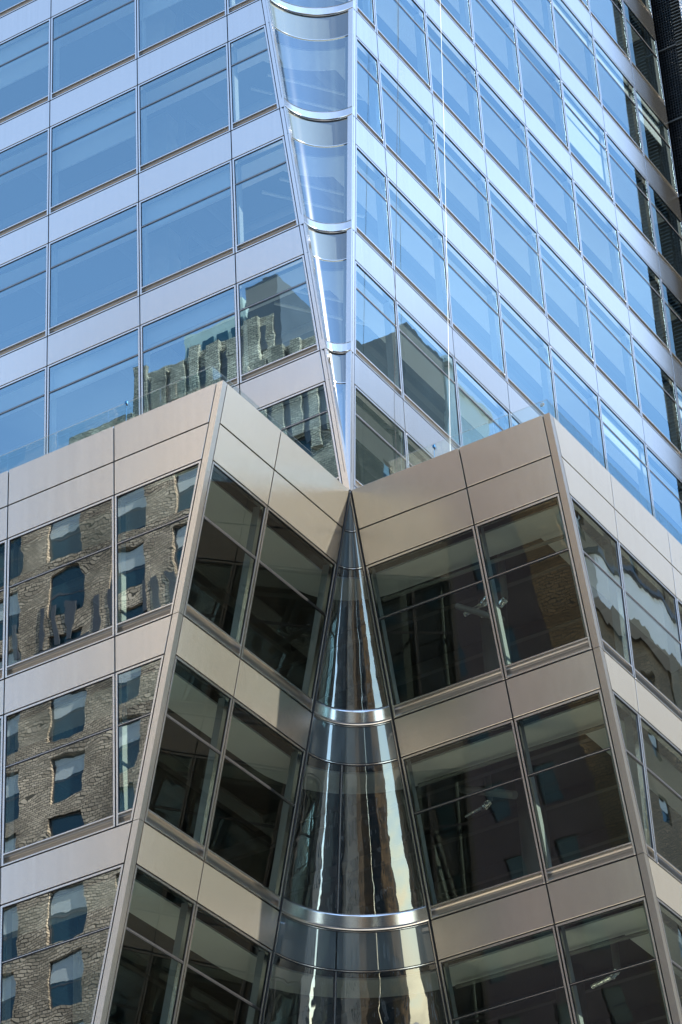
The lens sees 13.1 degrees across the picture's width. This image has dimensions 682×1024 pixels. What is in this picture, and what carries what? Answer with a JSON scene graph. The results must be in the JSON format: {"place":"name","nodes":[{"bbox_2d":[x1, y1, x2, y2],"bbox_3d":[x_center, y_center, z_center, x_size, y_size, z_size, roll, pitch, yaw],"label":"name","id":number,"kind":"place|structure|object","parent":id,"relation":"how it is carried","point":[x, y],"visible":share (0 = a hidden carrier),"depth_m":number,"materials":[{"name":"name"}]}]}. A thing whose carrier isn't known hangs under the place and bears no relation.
{"place":"outdoors","nodes":[
{"label":"outdoors","id":0,"kind":"place"},
{"bbox_3d":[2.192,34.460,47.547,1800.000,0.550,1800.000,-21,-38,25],"label":"ground","id":1,"kind":"structure","parent":0,"visible":0},
{"bbox_2d":[0,380,348,1023],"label":"podium wing","id":2,"kind":"structure","parent":1,"relation":"on","point":[139,691],"depth_m":67.39,"materials":[{"name":"beige metal"}]},
{"bbox_2d":[0,716,3,867],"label":"window","id":3,"kind":"structure","parent":2,"relation":"in","point":[1,717],"depth_m":65.29,"materials":[{"name":"metal"}]},
{"bbox_2d":[0,540,7,680],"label":"window","id":4,"kind":"structure","parent":2,"relation":"in","point":[4,543],"depth_m":67.80,"materials":[{"name":"metal"}]},
{"bbox_2d":[1,674,116,866],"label":"window","id":5,"kind":"structure","parent":2,"relation":"in","point":[9,856],"depth_m":64.61,"materials":[{"name":"metal"}]},
{"bbox_2d":[5,496,115,678],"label":"window","id":6,"kind":"structure","parent":2,"relation":"in","point":[12,667],"depth_m":67.29,"materials":[{"name":"metal"}]},
{"bbox_2d":[0,864,124,1023],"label":"window","id":7,"kind":"structure","parent":2,"relation":"in","point":[6,959],"depth_m":62.56,"materials":[{"name":"metal"}]},
{"bbox_2d":[116,655,164,826],"bbox_3d":[-4.213,4.960,63.674,1.288,3.786,0.360,-21,-38,25],"label":"window","id":8,"kind":"structure","parent":2,"relation":"in","point":[124,815],"depth_m":63.88,"materials":[{"name":"metal"}]},
{"bbox_2d":[105,865,195,1023],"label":"window","id":9,"kind":"structure","parent":2,"relation":"in","point":[173,988],"depth_m":62.99,"materials":[{"name":"metal"}]},
{"bbox_2d":[2,366,313,455],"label":"glass railing","id":10,"kind":"object","parent":2,"relation":"on","point":[160,388],"visible":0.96,"depth_m":69.40,"materials":[{"name":"metal"}]},
{"bbox_2d":[115,460,201,635],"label":"window","id":11,"kind":"structure","parent":2,"relation":"in","point":[122,626],"depth_m":66.32,"materials":[{"name":"metal"}]},
{"bbox_2d":[143,656,232,860],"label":"window","id":12,"kind":"structure","parent":2,"relation":"in","point":[196,845],"depth_m":64.79,"materials":[{"name":"metal"}]},
{"bbox_2d":[175,903,271,1023],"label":"window","id":13,"kind":"structure","parent":2,"relation":"in","point":[263,962],"depth_m":65.29,"materials":[{"name":"metal"}]},
{"bbox_2d":[183,461,266,657],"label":"window","id":14,"kind":"structure","parent":2,"relation":"in","point":[233,642],"depth_m":66.99,"materials":[{"name":"metal"}]},
{"bbox_2d":[203,698,305,909],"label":"window","id":15,"kind":"structure","parent":2,"relation":"in","point":[272,896],"depth_m":66.78,"materials":[{"name":"metal"}]},
{"bbox_2d":[239,507,336,711],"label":"window","id":16,"kind":"structure","parent":2,"relation":"in","point":[305,697],"depth_m":68.98,"materials":[{"name":"metal"}]},
{"bbox_2d":[0,0,681,544],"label":"glass tower","id":17,"kind":"structure","parent":1,"relation":"on","point":[192,188],"depth_m":83.54,"materials":[{"name":"glass"}]},
{"bbox_2d":[0,0,35,17],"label":"window","id":18,"kind":"structure","parent":17,"relation":"in","point":[23,3],"depth_m":87.84,"materials":[{"name":"metal"}]},
{"bbox_2d":[0,367,46,454],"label":"window","id":19,"kind":"structure","parent":17,"relation":"in","point":[42,371],"depth_m":79.42,"materials":[{"name":"metal"}]},
{"bbox_2d":[0,244,48,357],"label":"window","id":20,"kind":"structure","parent":17,"relation":"in","point":[43,334],"depth_m":81.16,"materials":[{"name":"glass"}]},
{"bbox_2d":[0,128,49,237],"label":"window","id":21,"kind":"structure","parent":17,"relation":"in","point":[44,213],"depth_m":83.72,"materials":[{"name":"metal"}]},
{"bbox_2d":[0,18,50,124],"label":"window","id":22,"kind":"structure","parent":17,"relation":"in","point":[31,54],"depth_m":86.65,"materials":[{"name":"glass"}]},
{"bbox_2d":[46,326,140,453],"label":"window","id":23,"kind":"structure","parent":17,"relation":"in","point":[124,354],"depth_m":78.65,"materials":[{"name":"glass"}]},
{"bbox_2d":[49,86,138,214],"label":"window","id":24,"kind":"structure","parent":17,"relation":"in","point":[111,126],"depth_m":83.19,"materials":[{"name":"glass"}]},
{"bbox_2d":[50,0,137,100],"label":"window","id":25,"kind":"structure","parent":17,"relation":"in","point":[55,92],"depth_m":85.29,"materials":[{"name":"metal"}]},
{"bbox_2d":[48,203,140,335],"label":"window","id":26,"kind":"structure","parent":17,"relation":"in","point":[53,328],"depth_m":80.61,"materials":[{"name":"metal"}]},
{"bbox_2d":[137,0,227,58],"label":"window","id":27,"kind":"structure","parent":17,"relation":"in","point":[145,8],"depth_m":83.86,"materials":[{"name":"glass"}]},
{"bbox_2d":[138,43,230,173],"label":"window","id":28,"kind":"structure","parent":17,"relation":"in","point":[144,165],"depth_m":81.74,"materials":[{"name":"glass"}]},
{"bbox_2d":[139,160,235,294],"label":"window","id":29,"kind":"structure","parent":17,"relation":"in","point":[215,188],"depth_m":79.61,"materials":[{"name":"glass"}]},
{"bbox_2d":[140,284,239,413],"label":"window","id":30,"kind":"structure","parent":17,"relation":"in","point":[221,306],"depth_m":77.37,"materials":[{"name":"glass"}]},
{"bbox_2d":[227,0,258,14],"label":"window","id":31,"kind":"structure","parent":17,"relation":"in","point":[232,7],"depth_m":82.24,"materials":[{"name":"metal"}]},
{"bbox_2d":[228,25,279,130],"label":"window","id":32,"kind":"structure","parent":17,"relation":"in","point":[236,123],"depth_m":80.69,"materials":[{"name":"glass"}]},
{"bbox_2d":[232,136,299,253],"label":"window","id":33,"kind":"structure","parent":17,"relation":"in","point":[240,245],"depth_m":78.22,"materials":[{"name":"metal"}]},
{"bbox_2d":[237,255,319,383],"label":"window","id":34,"kind":"structure","parent":17,"relation":"in","point":[246,375],"depth_m":75.74,"materials":[{"name":"metal"}]},
{"bbox_2d":[257,382,342,483],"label":"window","id":35,"kind":"structure","parent":17,"relation":"in","point":[310,412],"depth_m":73.63,"materials":[{"name":"glass"}]},
{"bbox_2d":[345,36,384,147],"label":"window","id":36,"kind":"structure","parent":17,"relation":"in","point":[372,71],"depth_m":81.60,"materials":[{"name":"glass"}]},
{"bbox_2d":[356,0,375,32],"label":"window","id":37,"kind":"structure","parent":17,"relation":"in","point":[368,14],"depth_m":83.47,"materials":[{"name":"glass"}]},
{"bbox_2d":[344,145,392,268],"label":"window","id":38,"kind":"structure","parent":17,"relation":"in","point":[384,250],"depth_m":79.13,"materials":[{"name":"glass"}]},
{"bbox_2d":[343,261,402,398],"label":"window","id":39,"kind":"structure","parent":17,"relation":"in","point":[390,313],"depth_m":76.67,"materials":[{"name":"glass"}]},
{"bbox_2d":[342,385,407,487],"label":"window","id":40,"kind":"structure","parent":17,"relation":"in","point":[399,449],"depth_m":74.57,"materials":[{"name":"metal"}]},
{"bbox_2d":[394,7,398,468],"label":"rope","id":41,"kind":"object","parent":17,"relation":"attached to","point":[395,263],"visible":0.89,"depth_m":77.24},
{"bbox_2d":[374,0,431,93],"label":"window","id":42,"kind":"structure","parent":17,"relation":"in","point":[423,74],"depth_m":86.04,"materials":[{"name":"glass"}]},
{"bbox_2d":[378,61,440,206],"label":"window","id":43,"kind":"structure","parent":17,"relation":"in","point":[433,188],"depth_m":83.51,"materials":[{"name":"glass"}]},
{"bbox_2d":[405,432,433,467],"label":"window","id":44,"kind":"structure","parent":17,"relation":"in","point":[409,439],"depth_m":75.80,"materials":[{"name":"metal"}]},
{"bbox_2d":[387,177,451,326],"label":"window","id":45,"kind":"structure","parent":17,"relation":"in","point":[438,243],"depth_m":81.14,"materials":[{"name":"glass"}]},
{"bbox_2d":[396,301,461,448],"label":"window","id":46,"kind":"structure","parent":17,"relation":"in","point":[449,375],"depth_m":78.72,"materials":[{"name":"metal"}]},
{"bbox_2d":[440,8,450,450],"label":"rope","id":47,"kind":"object","parent":17,"relation":"attached to","point":[446,236],"visible":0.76,"depth_m":80.47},
{"bbox_2d":[434,0,473,44],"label":"window","id":48,"kind":"structure","parent":17,"relation":"in","point":[465,26],"depth_m":90.34,"materials":[{"name":"glass"}]},
{"bbox_2d":[425,13,483,150],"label":"window","id":49,"kind":"structure","parent":17,"relation":"in","point":[476,133],"depth_m":88.10,"materials":[{"name":"glass"}]},
{"bbox_2d":[434,121,494,262],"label":"window","id":50,"kind":"structure","parent":17,"relation":"in","point":[486,244],"depth_m":85.72,"materials":[{"name":"metal"}]},
{"bbox_2d":[444,236,506,381],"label":"window","id":51,"kind":"structure","parent":17,"relation":"in","point":[498,363],"depth_m":83.33,"materials":[{"name":"glass"}]},
{"bbox_2d":[454,358,510,445],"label":"window","id":52,"kind":"structure","parent":17,"relation":"in","point":[504,422],"depth_m":80.95,"materials":[{"name":"metal"}]},
{"bbox_2d":[470,0,522,100],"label":"window","id":53,"kind":"structure","parent":17,"relation":"in","point":[514,82],"depth_m":92.87,"materials":[{"name":"glass"}]},
{"bbox_2d":[477,71,533,205],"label":"window","id":54,"kind":"structure","parent":17,"relation":"in","point":[526,188],"depth_m":90.30,"materials":[{"name":"glass"}]},
{"bbox_2d":[510,413,520,426],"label":"window","id":55,"kind":"structure","parent":17,"relation":"in","point":[514,420],"depth_m":82.38,"materials":[{"name":"glass"}]},
{"bbox_2d":[487,179,546,316],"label":"window","id":56,"kind":"structure","parent":17,"relation":"in","point":[538,299],"depth_m":87.93,"materials":[{"name":"glass"}]},
{"bbox_2d":[498,292,557,420],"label":"window","id":57,"kind":"structure","parent":17,"relation":"in","point":[544,356],"depth_m":85.62,"materials":[{"name":"glass"}]},
{"bbox_2d":[512,0,557,54],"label":"window","id":58,"kind":"structure","parent":17,"relation":"in","point":[547,10],"depth_m":97.28,"materials":[{"name":"metal"}]},
{"bbox_2d":[515,26,569,153],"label":"window","id":59,"kind":"structure","parent":17,"relation":"in","point":[561,135],"depth_m":94.89,"materials":[{"name":"glass"}]},
{"bbox_2d":[526,127,581,257],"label":"window","id":60,"kind":"structure","parent":17,"relation":"in","point":[573,240],"depth_m":92.51,"materials":[{"name":"glass"}]},
{"bbox_2d":[538,234,594,367],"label":"window","id":61,"kind":"structure","parent":17,"relation":"in","point":[586,349],"depth_m":90.12,"materials":[{"name":"metal"}]},
{"bbox_2d":[552,0,601,106],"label":"window","id":62,"kind":"structure","parent":17,"relation":"in","point":[588,43],"depth_m":99.56,"materials":[{"name":"metal"}]},
{"bbox_2d":[550,346,606,469],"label":"window","id":63,"kind":"structure","parent":17,"relation":"in","point":[593,406],"depth_m":87.99,"materials":[{"name":"glass"}]},
{"bbox_2d":[578,0,589,13],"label":"window","id":64,"kind":"structure","parent":17,"relation":"in","point":[585,3],"depth_m":101.25,"materials":[{"name":"glass"}]},
{"bbox_2d":[561,80,613,204],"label":"window","id":65,"kind":"structure","parent":17,"relation":"in","point":[591,144],"depth_m":96.83,"materials":[{"name":"glass"}]},
{"bbox_2d":[573,180,627,307],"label":"window","id":66,"kind":"structure","parent":17,"relation":"in","point":[618,289],"depth_m":94.70,"materials":[{"name":"glass"}]},
{"bbox_2d":[588,0,630,63],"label":"window","id":67,"kind":"structure","parent":17,"relation":"in","point":[623,46],"depth_m":104.19,"materials":[{"name":"metal"}]},
{"bbox_2d":[585,285,640,415],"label":"window","id":68,"kind":"structure","parent":17,"relation":"in","point":[632,398],"depth_m":92.33,"materials":[{"name":"glass"}]},
{"bbox_2d":[593,37,643,156],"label":"window","id":69,"kind":"structure","parent":17,"relation":"in","point":[629,92],"depth_m":101.71,"materials":[{"name":"glass"}]},
{"bbox_2d":[599,396,654,517],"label":"window","id":70,"kind":"structure","parent":17,"relation":"in","point":[635,454],"depth_m":90.06,"materials":[{"name":"metal"}]},
{"bbox_2d":[605,131,656,253],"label":"window","id":71,"kind":"structure","parent":17,"relation":"in","point":[642,187],"depth_m":99.30,"materials":[{"name":"glass"}]},
{"bbox_2d":[622,0,665,106],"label":"window","id":72,"kind":"structure","parent":17,"relation":"in","point":[625,5],"depth_m":105.70,"materials":[{"name":"metal"}]},
{"bbox_2d":[618,231,670,355],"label":"window","id":73,"kind":"structure","parent":17,"relation":"in","point":[662,337],"depth_m":96.92,"materials":[{"name":"glass"}]},
{"bbox_2d":[638,0,652,18],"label":"window","id":74,"kind":"structure","parent":17,"relation":"in","point":[650,12],"depth_m":107.63,"materials":[{"name":"metal"}]},
{"bbox_2d":[631,335,681,458],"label":"window","id":75,"kind":"structure","parent":17,"relation":"in","point":[670,390],"depth_m":94.56,"materials":[{"name":"glass"}]},
{"bbox_2d":[634,87,678,198],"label":"window","id":76,"kind":"structure","parent":17,"relation":"in","point":[644,117],"depth_m":103.48,"materials":[{"name":"metal"}]},
{"bbox_2d":[645,444,681,518],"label":"window","id":77,"kind":"structure","parent":17,"relation":"in","point":[649,452],"depth_m":91.83,"materials":[{"name":"metal"}]},
{"bbox_2d":[647,181,681,281],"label":"window","id":78,"kind":"structure","parent":17,"relation":"in","point":[650,187],"depth_m":100.81,"materials":[{"name":"glass"}]},
{"bbox_2d":[661,279,681,367],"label":"window","id":79,"kind":"structure","parent":17,"relation":"in","point":[664,287],"depth_m":98.22,"materials":[{"name":"metal"}]},
{"bbox_2d":[675,382,681,430],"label":"window","id":80,"kind":"structure","parent":17,"relation":"in","point":[678,389],"depth_m":95.83,"materials":[{"name":"glass"}]},
{"bbox_2d":[124,413,681,1023],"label":"podium wing","id":81,"kind":"structure","parent":1,"relation":"on","point":[524,579],"depth_m":70.06,"materials":[{"name":"beige metal"}]},
{"bbox_2d":[261,491,449,1023],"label":"curved corner bay","id":82,"kind":"object","parent":81,"relation":"attached to","point":[385,943],"visible":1,"depth_m":67.39,"materials":[{"name":"grey glass"}]},
{"bbox_2d":[366,526,505,718],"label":"window","id":83,"kind":"structure","parent":81,"relation":"in","point":[494,676],"depth_m":69.08,"materials":[{"name":"metal"}]},
{"bbox_2d":[401,720,546,919],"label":"window","id":84,"kind":"structure","parent":81,"relation":"in","point":[538,878],"depth_m":67.20,"materials":[{"name":"metal"}]},
{"bbox_2d":[389,399,622,475],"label":"glass railing","id":85,"kind":"object","parent":81,"relation":"on","point":[521,409],"visible":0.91,"depth_m":70.86,"materials":[{"name":"metal"}]},
{"bbox_2d":[439,926,574,1023],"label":"window","id":86,"kind":"structure","parent":81,"relation":"in","point":[444,968],"depth_m":66.02,"materials":[{"name":"metal"}]},
{"bbox_2d":[475,493,592,678],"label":"window","id":87,"kind":"structure","parent":81,"relation":"in","point":[584,644],"depth_m":68.03,"materials":[{"name":"metal"}]},
{"bbox_2d":[514,689,636,882],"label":"window","id":88,"kind":"structure","parent":81,"relation":"in","point":[625,850],"depth_m":66.15,"materials":[{"name":"metal"}]},
{"bbox_2d":[557,495,633,677],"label":"window","id":89,"kind":"structure","parent":81,"relation":"in","point":[622,656],"depth_m":68.86,"materials":[{"name":"metal"}]},
{"bbox_2d":[555,897,672,1023],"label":"window","id":90,"kind":"structure","parent":81,"relation":"in","point":[560,929],"depth_m":64.87,"materials":[{"name":"metal"}]},
{"bbox_2d":[598,691,655,862],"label":"window","id":91,"kind":"structure","parent":81,"relation":"in","point":[636,765],"depth_m":66.45,"materials":[{"name":"metal"}]},
{"bbox_2d":[618,542,681,720],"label":"window","id":92,"kind":"structure","parent":81,"relation":"in","point":[672,626],"depth_m":71.05,"materials":[{"name":"metal"}]},
{"bbox_2d":[639,715,681,883],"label":"window","id":93,"kind":"structure","parent":81,"relation":"in","point":[661,861],"depth_m":67.17,"materials":[{"name":"metal"}]},
{"bbox_2d":[642,898,681,1023],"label":"window","id":94,"kind":"structure","parent":81,"relation":"in","point":[665,909],"depth_m":64.49,"materials":[{"name":"metal"}]},
{"bbox_2d":[676,598,681,639],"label":"window","id":95,"kind":"structure","parent":81,"relation":"in","point":[679,604],"depth_m":72.15,"materials":[{"name":"metal"}]},
{"bbox_2d":[650,0,681,215],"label":"dark building","id":96,"kind":"structure","parent":1,"relation":"on","point":[667,17],"depth_m":106.81,"materials":[{"name":"black metal"}]}
]}

